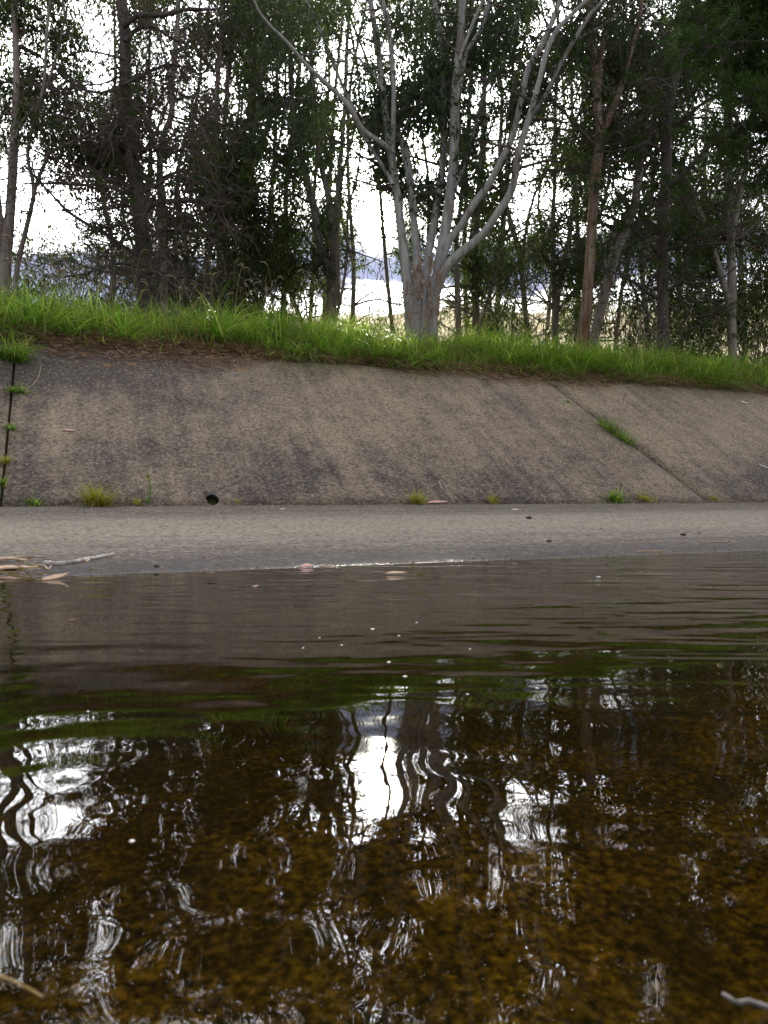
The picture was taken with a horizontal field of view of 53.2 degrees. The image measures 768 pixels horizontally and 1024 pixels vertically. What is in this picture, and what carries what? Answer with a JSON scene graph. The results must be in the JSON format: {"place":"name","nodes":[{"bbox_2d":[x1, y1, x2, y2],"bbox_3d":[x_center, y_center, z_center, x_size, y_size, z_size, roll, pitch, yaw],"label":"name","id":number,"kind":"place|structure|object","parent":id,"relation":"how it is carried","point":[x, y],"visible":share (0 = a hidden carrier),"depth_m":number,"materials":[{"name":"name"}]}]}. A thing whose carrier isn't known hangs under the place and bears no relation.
{"place":"outdoors","nodes":[
{"label":"outdoors","id":0,"kind":"place"},
{"bbox_2d":[0,362,217,506],"bbox_3d":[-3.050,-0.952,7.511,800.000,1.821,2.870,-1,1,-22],"label":"bank soil","id":1,"kind":"structure","parent":0,"point":[211,501],"depth_m":6.76,"materials":[{"name":"black soil"}]},
{"bbox_2d":[0,340,13,495],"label":"concrete bank","id":2,"kind":"structure","parent":1,"relation":"on","point":[6,371],"depth_m":7.40,"materials":[{"name":"grey concrete"}]},
{"bbox_2d":[0,328,63,363],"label":"grass tuft","id":3,"kind":"object","parent":2,"relation":"on","point":[14,357],"visible":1,"depth_m":8.05,"materials":[{"name":"plant"}]},
{"bbox_2d":[2,342,706,506],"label":"concrete bank","id":4,"kind":"structure","parent":1,"relation":"on","point":[359,434],"depth_m":8.10,"materials":[{"name":"grey concrete"}]},
{"bbox_2d":[0,477,8,486],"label":"grass tuft","id":5,"kind":"object","parent":4,"relation":"on","point":[2,482],"visible":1,"depth_m":6.21,"materials":[{"name":"plant"}]},
{"bbox_2d":[0,454,14,463],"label":"grass tuft","id":6,"kind":"object","parent":4,"relation":"on","point":[5,461],"visible":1,"depth_m":6.49,"materials":[{"name":"plant"}]},
{"bbox_2d":[3,421,19,430],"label":"grass tuft","id":7,"kind":"object","parent":4,"relation":"on","point":[9,427],"visible":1,"depth_m":6.95,"materials":[{"name":"green plant"}]},
{"bbox_2d":[1,383,34,393],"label":"grass tuft","id":8,"kind":"object","parent":4,"relation":"on","point":[12,389],"visible":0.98,"depth_m":7.54,"materials":[{"name":"plant"}]},
{"bbox_2d":[15,492,45,506],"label":"grass tuft","id":9,"kind":"object","parent":4,"relation":"on","point":[35,502],"visible":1,"depth_m":6.09,"materials":[{"name":"plant"}]},
{"bbox_2d":[60,471,147,507],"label":"grass tuft","id":10,"kind":"object","parent":4,"relation":"on","point":[93,499],"visible":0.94,"depth_m":6.21,"materials":[{"name":"plant"}]},
{"bbox_2d":[133,494,140,504],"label":"grass tuft","id":11,"kind":"object","parent":4,"relation":"on","point":[137,502],"visible":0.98,"depth_m":6.38,"materials":[{"name":"plant"}]},
{"bbox_2d":[145,473,153,504],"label":"weed","id":12,"kind":"object","parent":4,"relation":"on","point":[148,476],"visible":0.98,"depth_m":6.41,"materials":[{"name":"green plant"}]},
{"bbox_2d":[399,480,432,504],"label":"grass tuft","id":13,"kind":"object","parent":4,"relation":"on","point":[416,500],"visible":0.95,"depth_m":7.31,"materials":[{"name":"plant"}]},
{"bbox_2d":[426,500,447,502],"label":"fallen leaf","id":14,"kind":"object","parent":4,"relation":"on","point":[436,501],"visible":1,"depth_m":7.38,"materials":[{"name":"plant"}]},
{"bbox_2d":[484,493,502,503],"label":"grass tuft","id":15,"kind":"object","parent":4,"relation":"on","point":[492,499],"visible":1,"depth_m":7.64,"materials":[{"name":"plant"}]},
{"bbox_2d":[597,484,629,503],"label":"grass tuft","id":16,"kind":"object","parent":4,"relation":"on","point":[613,498],"visible":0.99,"depth_m":8.21,"materials":[{"name":"green plant"}]},
{"bbox_2d":[590,392,641,446],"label":"grass tuft","id":17,"kind":"object","parent":4,"relation":"on","point":[612,430],"visible":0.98,"depth_m":9.79,"materials":[{"name":"plant"}]},
{"bbox_2d":[635,487,656,502],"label":"grass tuft","id":18,"kind":"object","parent":4,"relation":"on","point":[646,498],"visible":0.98,"depth_m":8.38,"materials":[{"name":"green plant"}]},
{"bbox_2d":[543,376,767,502],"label":"concrete bank","id":19,"kind":"structure","parent":1,"relation":"on","point":[686,421],"depth_m":10.47,"materials":[{"name":"grey concrete"}]},
{"bbox_2d":[708,491,721,500],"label":"grass tuft","id":20,"kind":"object","parent":19,"relation":"on","point":[714,498],"visible":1,"depth_m":8.78,"materials":[{"name":"plant"}]},
{"bbox_2d":[0,313,767,397],"bbox_3d":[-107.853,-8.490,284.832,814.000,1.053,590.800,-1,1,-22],"label":"ground","id":21,"kind":"structure","parent":0,"point":[363,363],"depth_m":9.65,"materials":[{"name":"brown plant"}]},
{"bbox_2d":[0,0,82,282],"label":"gum tree","id":22,"kind":"object","parent":21,"relation":"on","point":[28,237],"visible":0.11,"depth_m":25.09,"materials":[{"name":"green plant"}]},
{"bbox_2d":[11,211,136,312],"bbox_3d":[-8.375,-4.922,18.887,7.246,4.780,6.138,1,2,39],"label":"bush","id":23,"kind":"object","parent":21,"relation":"on","point":[32,272],"visible":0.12,"depth_m":18.33,"materials":[{"name":"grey plant"}]},
{"bbox_2d":[18,0,194,305],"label":"gum tree","id":24,"kind":"object","parent":21,"relation":"on","point":[101,10],"visible":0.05,"depth_m":26.12,"materials":[{"name":"green plant"}]},
{"bbox_2d":[12,235,218,319],"bbox_3d":[-7.385,-4.657,19.274,6.398,4.191,4.786,-1,2,-34],"label":"bush","id":25,"kind":"object","parent":21,"relation":"on","point":[112,285],"visible":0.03,"depth_m":19.10,"materials":[{"name":"green plant"}]},
{"bbox_2d":[0,0,239,301],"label":"gum tree","id":26,"kind":"object","parent":21,"relation":"on","point":[18,29],"visible":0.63,"depth_m":15.07,"materials":[{"name":"green plant"}]},
{"bbox_2d":[34,0,251,313],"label":"gum tree","id":27,"kind":"object","parent":21,"relation":"on","point":[97,28],"visible":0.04,"depth_m":24.93,"materials":[{"name":"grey plant"}]},
{"bbox_2d":[0,0,300,318],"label":"tree","id":28,"kind":"object","parent":21,"relation":"on","point":[137,193],"visible":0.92,"depth_m":14.05,"materials":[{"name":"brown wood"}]},
{"bbox_2d":[73,0,302,318],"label":"gum tree","id":29,"kind":"object","parent":21,"relation":"on","point":[228,158],"visible":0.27,"depth_m":18.50,"materials":[{"name":"green plant"}]},
{"bbox_2d":[92,0,286,313],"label":"gum tree","id":30,"kind":"object","parent":21,"relation":"on","point":[167,83],"visible":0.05,"depth_m":24.43,"materials":[{"name":"green plant"}]},
{"bbox_2d":[69,233,309,327],"bbox_3d":[-5.313,-4.987,20.907,6.201,4.860,5.188,0,1,-20],"label":"bush","id":31,"kind":"object","parent":21,"relation":"on","point":[286,290],"visible":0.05,"depth_m":19.98,"materials":[{"name":"green plant"}]},
{"bbox_2d":[112,0,324,318],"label":"gum tree","id":32,"kind":"object","parent":21,"relation":"on","point":[227,239],"visible":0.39,"depth_m":19.32,"materials":[{"name":"green plant"}]},
{"bbox_2d":[145,0,311,302],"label":"gum tree","id":33,"kind":"object","parent":21,"relation":"on","point":[229,117],"depth_m":29.78,"materials":[{"name":"green plant"}]},
{"bbox_2d":[130,0,338,324],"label":"gum tree","id":34,"kind":"object","parent":21,"relation":"on","point":[256,96],"visible":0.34,"depth_m":20.36,"materials":[{"name":"green plant"}]},
{"bbox_2d":[158,0,342,325],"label":"gum tree","id":35,"kind":"object","parent":21,"relation":"on","point":[263,258],"visible":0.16,"depth_m":21.89,"materials":[{"name":"green plant"}]},
{"bbox_2d":[154,0,366,313],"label":"gum tree","id":36,"kind":"object","parent":21,"relation":"on","point":[263,123],"visible":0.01,"depth_m":26.56,"materials":[{"name":"green plant"}]},
{"bbox_2d":[190,229,345,326],"bbox_3d":[-4.547,-5.724,24.044,5.277,6.107,6.148,-1,2,-40],"label":"bush","id":37,"kind":"object","parent":21,"relation":"on","point":[271,289],"visible":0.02,"depth_m":23.48,"materials":[{"name":"green plant"}]},
{"bbox_2d":[221,190,350,327],"bbox_3d":[-3.706,-6.512,24.364,4.734,7.734,4.225,1,1,25],"label":"gum tree","id":38,"kind":"object","parent":21,"relation":"on","point":[318,305],"visible":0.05,"depth_m":24.06,"materials":[{"name":"green plant"}]},
{"bbox_2d":[212,0,365,319],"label":"gum tree","id":39,"kind":"object","parent":21,"relation":"on","point":[295,153],"visible":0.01,"depth_m":31.51,"materials":[{"name":"green plant"}]},
{"bbox_2d":[179,0,433,332],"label":"gum tree","id":40,"kind":"object","parent":21,"relation":"on","point":[333,259],"visible":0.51,"depth_m":20.82,"materials":[{"name":"green plant"}]},
{"bbox_2d":[230,0,412,318],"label":"gum tree","id":41,"kind":"object","parent":21,"relation":"on","point":[344,6],"visible":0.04,"depth_m":28.86,"materials":[{"name":"green plant"}]},
{"bbox_2d":[276,0,385,319],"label":"gum tree","id":42,"kind":"object","parent":21,"relation":"on","point":[325,159],"visible":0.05,"depth_m":31.63,"materials":[{"name":"green plant"}]},
{"bbox_2d":[259,0,453,339],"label":"gum tree","id":43,"kind":"object","parent":21,"relation":"on","point":[353,287],"visible":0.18,"depth_m":26.05,"materials":[{"name":"green plant"}]},
{"bbox_2d":[299,0,426,335],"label":"gum tree","id":44,"kind":"object","parent":21,"relation":"on","point":[382,229],"visible":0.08,"depth_m":29.70,"materials":[{"name":"green plant"}]},
{"bbox_2d":[277,240,453,341],"bbox_3d":[-0.503,-5.487,25.289,6.502,5.625,4.877,0,1,0],"label":"bush","id":45,"kind":"object","parent":21,"relation":"on","point":[391,328],"visible":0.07,"depth_m":25.03,"materials":[{"name":"green plant"}]},
{"bbox_2d":[0,267,767,393],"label":"grass","id":46,"kind":"structure","parent":21,"relation":"on","point":[268,329],"depth_m":10.42,"materials":[{"name":"green plant"}]},
{"bbox_2d":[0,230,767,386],"bbox_3d":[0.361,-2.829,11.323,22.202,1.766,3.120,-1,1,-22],"label":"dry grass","id":47,"kind":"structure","parent":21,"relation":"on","point":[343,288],"depth_m":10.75,"materials":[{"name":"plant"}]},
{"bbox_2d":[145,0,708,344],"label":"gum tree","id":48,"kind":"object","parent":21,"relation":"on","point":[442,76],"visible":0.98,"depth_m":15.93,"materials":[{"name":"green plant"}]},
{"bbox_2d":[345,0,511,241],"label":"gum tree","id":49,"kind":"object","parent":21,"relation":"on","point":[420,114],"visible":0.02,"depth_m":26.77,"materials":[{"name":"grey plant"}]},
{"bbox_2d":[361,0,562,340],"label":"gum tree","id":50,"kind":"object","parent":21,"relation":"on","point":[467,207],"visible":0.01,"depth_m":28.27,"materials":[{"name":"green plant"}]},
{"bbox_2d":[383,0,542,340],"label":"gum tree","id":51,"kind":"object","parent":21,"relation":"on","point":[456,272],"visible":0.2,"depth_m":20.04,"materials":[{"name":"grey plant"}]},
{"bbox_2d":[369,0,586,342],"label":"gum tree","id":52,"kind":"object","parent":21,"relation":"on","point":[473,297],"visible":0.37,"depth_m":21.35,"materials":[{"name":"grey plant"}]},
{"bbox_2d":[423,0,577,341],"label":"gum tree","id":53,"kind":"object","parent":21,"relation":"on","point":[515,195],"visible":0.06,"depth_m":29.21,"materials":[{"name":"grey plant"}]},
{"bbox_2d":[443,236,608,346],"bbox_3d":[5.115,-5.688,25.353,5.001,5.968,5.570,1,2,37],"label":"bush","id":54,"kind":"object","parent":21,"relation":"on","point":[520,327],"visible":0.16,"depth_m":24.84,"materials":[{"name":"green plant"}]},
{"bbox_2d":[404,0,661,348],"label":"gum tree","id":55,"kind":"object","parent":21,"relation":"on","point":[524,233],"visible":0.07,"depth_m":28.10,"materials":[{"name":"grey plant"}]},
{"bbox_2d":[461,0,645,346],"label":"gum tree","id":56,"kind":"object","parent":21,"relation":"on","point":[556,286],"visible":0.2,"depth_m":22.91,"materials":[{"name":"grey plant"}]},
{"bbox_2d":[495,269,630,347],"bbox_3d":[4.714,-4.388,21.108,4.277,4.496,3.883,0,1,0],"label":"bush","id":57,"kind":"object","parent":21,"relation":"on","point":[572,325],"visible":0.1,"depth_m":21.09,"materials":[{"name":"green plant"}]},
{"bbox_2d":[482,0,645,341],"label":"gum tree","id":58,"kind":"object","parent":21,"relation":"on","point":[548,306],"visible":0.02,"depth_m":32.12,"materials":[{"name":"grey plant"}]},
{"bbox_2d":[459,0,703,349],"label":"gum tree","id":59,"kind":"object","parent":21,"relation":"on","point":[591,235],"visible":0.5,"depth_m":16.57,"materials":[{"name":"green plant"}]},
{"bbox_2d":[500,0,700,344],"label":"gum tree","id":60,"kind":"object","parent":21,"relation":"on","point":[578,227],"visible":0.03,"depth_m":27.09,"materials":[{"name":"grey plant"}]},
{"bbox_2d":[527,0,726,349],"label":"gum tree","id":61,"kind":"object","parent":21,"relation":"on","point":[640,274],"visible":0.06,"depth_m":25.41,"materials":[{"name":"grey plant"}]},
{"bbox_2d":[507,0,767,363],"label":"pine tree","id":62,"kind":"object","parent":21,"relation":"on","point":[663,223],"visible":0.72,"depth_m":15.62,"materials":[{"name":"green plant"}]},
{"bbox_2d":[541,0,733,353],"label":"gum tree","id":63,"kind":"object","parent":21,"relation":"on","point":[605,289],"visible":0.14,"depth_m":18.25,"materials":[{"name":"green plant"}]},
{"bbox_2d":[537,0,758,348],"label":"gum tree","id":64,"kind":"object","parent":21,"relation":"on","point":[616,329],"visible":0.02,"depth_m":25.81,"materials":[{"name":"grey plant"}]},
{"bbox_2d":[570,255,744,363],"bbox_3d":[6.827,-4.456,19.949,4.721,3.629,3.988,1,1,24],"label":"bush","id":65,"kind":"object","parent":21,"relation":"on","point":[632,312],"visible":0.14,"depth_m":19.64,"materials":[{"name":"green plant"}]},
{"bbox_2d":[650,285,683,354],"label":"flowering weed","id":66,"kind":"object","parent":21,"relation":"on","point":[668,325],"visible":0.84,"depth_m":13.53,"materials":[{"name":"green plant"}]},
{"bbox_2d":[567,3,767,362],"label":"gum tree","id":67,"kind":"object","parent":21,"relation":"on","point":[732,281],"visible":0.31,"depth_m":18.61,"materials":[{"name":"green plant"}]},
{"bbox_2d":[578,0,765,349],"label":"gum tree","id":68,"kind":"object","parent":21,"relation":"on","point":[689,161],"visible":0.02,"depth_m":31.02,"materials":[{"name":"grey plant"}]},
{"bbox_2d":[610,275,767,365],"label":"bush","id":69,"kind":"object","parent":21,"relation":"on","point":[700,336],"visible":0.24,"depth_m":18.84,"materials":[{"name":"green plant"}]},
{"bbox_2d":[630,2,767,356],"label":"gum tree","id":70,"kind":"object","parent":21,"relation":"on","point":[706,185],"visible":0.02,"depth_m":32.67,"materials":[{"name":"green plant"}]},
{"bbox_2d":[649,1,766,355],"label":"gum tree","id":71,"kind":"object","parent":21,"relation":"on","point":[722,236],"visible":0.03,"depth_m":26.22,"materials":[{"name":"green plant"}]},
{"bbox_2d":[662,0,767,222],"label":"pine tree","id":72,"kind":"object","parent":21,"relation":"on","point":[738,27],"visible":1,"depth_m":11.95,"materials":[{"name":"green plant"}]},
{"bbox_2d":[663,0,767,313],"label":"gum tree","id":73,"kind":"object","parent":21,"relation":"on","point":[734,184],"visible":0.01,"depth_m":24.96,"materials":[{"name":"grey plant"}]},
{"bbox_2d":[681,240,767,368],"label":"bush","id":74,"kind":"object","parent":21,"relation":"on","point":[759,351],"visible":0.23,"depth_m":19.61,"materials":[{"name":"green plant"}]},
{"bbox_2d":[0,503,767,1023],"bbox_3d":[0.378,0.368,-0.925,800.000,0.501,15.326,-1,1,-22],"label":"channel floor","id":75,"kind":"structure","parent":0,"point":[448,813],"depth_m":1.25,"materials":[{"name":"concrete"}]},
{"bbox_2d":[0,557,27,560],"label":"bark strip","id":76,"kind":"object","parent":75,"relation":"on","point":[9,558],"visible":0.86,"depth_m":3.32,"materials":[{"name":"beige plant"}]},
{"bbox_2d":[0,565,37,569],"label":"bark strip","id":77,"kind":"object","parent":75,"relation":"on","point":[3,567],"visible":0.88,"depth_m":3.10,"materials":[{"name":"beige wood"}]},
{"bbox_2d":[13,556,44,557],"bbox_3d":[-1.637,0.201,3.443,0.234,0.010,0.042,0,1,-16],"label":"stick","id":78,"kind":"object","parent":75,"relation":"on","point":[28,556],"visible":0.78,"depth_m":3.46,"materials":[{"name":"brown wood"}]},
{"bbox_2d":[43,552,114,565],"bbox_3d":[-1.323,0.210,3.400,0.089,0.039,0.370,1,2,32],"label":"stick","id":79,"kind":"object","parent":75,"relation":"on","point":[58,563],"visible":0.95,"depth_m":3.32,"materials":[{"name":"grey wood"}]},
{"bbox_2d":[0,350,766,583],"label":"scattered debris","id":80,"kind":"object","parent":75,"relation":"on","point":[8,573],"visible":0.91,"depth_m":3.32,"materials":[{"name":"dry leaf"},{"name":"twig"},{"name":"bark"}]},
{"bbox_2d":[636,551,671,551],"bbox_3d":[1.471,0.215,4.190,0.212,0.008,0.026,0,1,-11],"label":"stick","id":81,"kind":"object","parent":75,"relation":"on","point":[654,551],"visible":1,"depth_m":4.20,"materials":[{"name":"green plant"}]},
{"bbox_2d":[701,541,727,542],"bbox_3d":[2.026,0.185,4.714,0.198,0.009,0.019,0,1,-18],"label":"stick","id":82,"kind":"object","parent":75,"relation":"on","point":[715,541],"visible":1,"depth_m":4.72,"materials":[{"name":"brown wood"}]},
{"bbox_2d":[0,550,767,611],"bbox_3d":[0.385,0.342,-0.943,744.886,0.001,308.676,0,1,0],"label":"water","id":83,"kind":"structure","parent":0,"point":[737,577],"depth_m":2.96,"materials":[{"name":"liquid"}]},
{"bbox_2d":[0,576,16,579],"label":"fallen leaf","id":84,"kind":"object","parent":83,"relation":"on","point":[9,577],"visible":1,"depth_m":2.86,"materials":[{"name":"brown plant"}]},
{"bbox_2d":[0,974,44,999],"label":"stick","id":85,"kind":"object","parent":83,"relation":"in","point":[14,982],"visible":1,"depth_m":0.50,"materials":[{"name":"brown wood"}]},
{"bbox_2d":[36,572,69,579],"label":"fallen leaf","id":86,"kind":"object","parent":83,"relation":"on","point":[55,576],"visible":1,"depth_m":2.89,"materials":[{"name":"beige plant"}]},
{"bbox_2d":[297,563,313,566],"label":"fallen leaf","id":87,"kind":"object","parent":83,"relation":"on","point":[306,565],"visible":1,"depth_m":3.36,"materials":[{"name":"plant"}]},
{"bbox_2d":[385,571,405,573],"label":"fallen leaf","id":88,"kind":"object","parent":83,"relation":"on","point":[394,572],"visible":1,"depth_m":3.05,"materials":[{"name":"beige plant"}]},
{"bbox_2d":[721,992,767,1009],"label":"stick","id":89,"kind":"object","parent":83,"relation":"on","point":[746,1001],"visible":1,"depth_m":0.48,"materials":[{"name":"grey wood"}]},
{"bbox_2d":[0,0,767,359],"label":"sky","id":90,"kind":"structure","parent":0,"point":[362,216],"materials":[{"name":"white"}]}
]}

